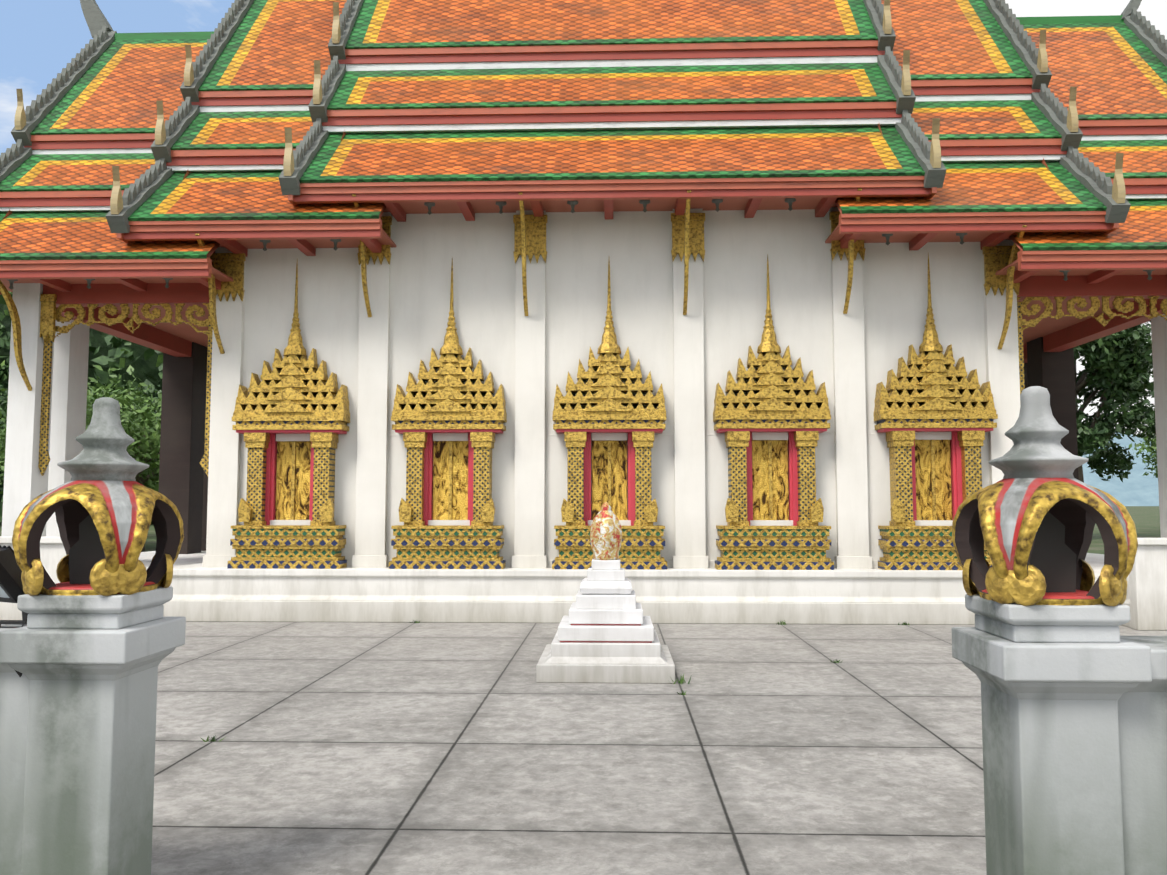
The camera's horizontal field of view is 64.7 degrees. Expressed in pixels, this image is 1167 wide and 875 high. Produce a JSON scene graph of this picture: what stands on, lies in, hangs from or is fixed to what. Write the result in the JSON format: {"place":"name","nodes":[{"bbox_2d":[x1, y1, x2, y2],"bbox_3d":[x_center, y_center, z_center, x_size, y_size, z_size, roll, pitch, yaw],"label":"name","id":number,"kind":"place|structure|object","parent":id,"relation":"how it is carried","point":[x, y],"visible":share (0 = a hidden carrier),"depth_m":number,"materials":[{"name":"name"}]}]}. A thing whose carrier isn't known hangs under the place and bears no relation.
{"place":"outdoors","nodes":[
{"label":"outdoors","id":0,"kind":"place"},
{"bbox_2d":[0,291,162,521],"bbox_3d":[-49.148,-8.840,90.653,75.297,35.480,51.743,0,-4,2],"label":"tree","id":1,"kind":"object","parent":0,"point":[116,352],"depth_m":69.84,"materials":[{"name":"green plant"}]},
{"bbox_2d":[0,506,1160,553],"bbox_3d":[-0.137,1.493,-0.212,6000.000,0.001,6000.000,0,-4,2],"label":"ground","id":2,"kind":"structure","parent":0,"point":[1146,519],"depth_m":58.15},
{"bbox_2d":[0,376,161,551],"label":"tree","id":3,"kind":"object","parent":2,"relation":"on","point":[149,422],"depth_m":28.86,"materials":[{"name":"green plant"}]},
{"bbox_2d":[0,367,161,501],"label":"tree","id":4,"kind":"object","parent":2,"relation":"on","point":[107,391],"visible":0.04,"depth_m":33.33,"materials":[{"name":"green plant"}]},
{"bbox_2d":[0,385,161,490],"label":"tree","id":5,"kind":"object","parent":2,"relation":"on","point":[3,406],"visible":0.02,"depth_m":40.72,"materials":[{"name":"green plant"}]},
{"bbox_2d":[0,304,162,524],"bbox_3d":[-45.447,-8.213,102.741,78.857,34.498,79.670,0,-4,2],"label":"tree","id":6,"kind":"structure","parent":2,"relation":"on","point":[140,365],"depth_m":73.97,"materials":[{"name":"green plant"}]},
{"bbox_2d":[1074,321,1155,482],"bbox_3d":[22.270,-1.489,41.437,8.197,12.272,8.622,0,-4,2],"label":"tree","id":7,"kind":"object","parent":2,"relation":"on","point":[1122,360],"depth_m":39.52,"materials":[{"name":"green plant"}]},
{"bbox_2d":[1129,432,1157,477],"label":"tree","id":8,"kind":"object","parent":2,"relation":"on","point":[1151,448],"visible":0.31,"depth_m":52.00,"materials":[{"name":"green plant"}]},
{"bbox_2d":[0,536,1166,630],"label":"temple base","id":9,"kind":"structure","parent":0,"point":[872,596],"depth_m":11.78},
{"bbox_2d":[1,275,1166,553],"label":"porches","id":10,"kind":"object","parent":9,"relation":"on","point":[183,477],"visible":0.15,"depth_m":13.71,"materials":[{"name":"white paint"}]},
{"bbox_2d":[38,296,1166,475],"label":"carved gilded trim","id":11,"kind":"structure","parent":10,"relation":"attached to","point":[44,459],"depth_m":12.63,"materials":[{"name":"gold metal"}]},
{"bbox_2d":[0,0,1166,434],"label":"sky","id":12,"kind":"structure","parent":0,"point":[38,38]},
{"bbox_2d":[203,207,1020,568],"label":"temple walls","id":13,"kind":"structure","parent":0,"point":[699,349],"depth_m":12.43,"materials":[{"name":"white paint"}]},
{"bbox_2d":[0,0,1166,347],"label":"temple roof","id":14,"kind":"structure","parent":13,"relation":"on","point":[136,162],"depth_m":12.88,"materials":[{"name":"orange tile"}]},
{"bbox_2d":[0,188,1026,390],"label":"eave brackets","id":15,"kind":"object","parent":14,"relation":"attached to","point":[687,235],"visible":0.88,"depth_m":12.36,"materials":[{"name":"gold metal"}]},
{"bbox_2d":[227,253,997,569],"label":"window frames","id":16,"kind":"structure","parent":13,"relation":"attached to","point":[291,423],"depth_m":12.13,"materials":[{"name":"gold metal"}]},
{"bbox_2d":[151,622,1166,874],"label":"paving","id":17,"kind":"structure","parent":0,"point":[365,748],"depth_m":5.52,"materials":[{"name":"grey stone"}]},
{"bbox_2d":[201,620,908,741],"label":"grass tufts","id":18,"kind":"object","parent":17,"relation":"on","point":[682,680],"visible":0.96,"depth_m":7.76,"materials":[{"name":"green plant"}]},
{"bbox_2d":[0,586,1166,874],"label":"gate posts","id":19,"kind":"object","parent":17,"relation":"on","point":[1074,720],"visible":0.98,"depth_m":3.12,"materials":[{"name":"white stone"}]},
{"bbox_2d":[0,545,28,676],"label":"floodlight","id":20,"kind":"object","parent":19,"relation":"on","point":[11,587],"visible":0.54,"depth_m":3.40,"materials":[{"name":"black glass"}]},
{"bbox_2d":[21,397,172,595],"bbox_3d":[-1.787,0.210,3.431,0.447,0.720,0.447,0,-4,2],"label":"lantern ornament","id":21,"kind":"object","parent":19,"relation":"on","point":[104,440],"visible":0.85,"depth_m":3.38,"materials":[{"name":"grey stone"}]},
{"bbox_2d":[12,480,183,594],"bbox_3d":[-1.787,0.364,3.420,0.485,0.404,0.485,0,-4,2],"label":"crown","id":22,"kind":"object","parent":19,"relation":"on","point":[123,514],"visible":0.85,"depth_m":3.26,"materials":[{"name":"gold metal"}]},
{"bbox_2d":[962,386,1126,605],"bbox_3d":[1.534,0.186,3.108,0.447,0.720,0.447,0,-4,2],"label":"lantern ornament","id":23,"kind":"object","parent":19,"relation":"on","point":[1036,433],"visible":0.75,"depth_m":3.05,"materials":[{"name":"grey stone"}]},
{"bbox_2d":[952,478,1137,604],"bbox_3d":[1.534,0.340,3.097,0.485,0.404,0.485,0,-4,2],"label":"crown","id":24,"kind":"object","parent":19,"relation":"on","point":[1002,519],"visible":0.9,"depth_m":2.94,"materials":[{"name":"gold metal"}]},
{"bbox_2d":[536,559,674,683],"bbox_3d":[0.206,1.615,8.386,1.170,1.000,1.170,0,-4,2],"label":"pedestal","id":25,"kind":"object","parent":17,"relation":"on","point":[606,632],"visible":1,"depth_m":7.96,"materials":[{"name":"white stone"}]},
{"bbox_2d":[590,502,621,559],"bbox_3d":[0.206,0.852,8.442,0.249,0.530,0.249,-5,-6,47],"label":"marker bud","id":26,"kind":"object","parent":25,"relation":"on","point":[606,534],"visible":1,"depth_m":8.36,"materials":[{"name":"multicoloured ceramic"}]},
{"bbox_2d":[1082,433,1158,505],"bbox_3d":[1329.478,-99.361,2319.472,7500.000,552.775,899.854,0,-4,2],"label":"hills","id":27,"kind":"structure","parent":0,"point":[1137,487],"depth_m":2311.44,"materials":[{"name":"blue"}]}
]}

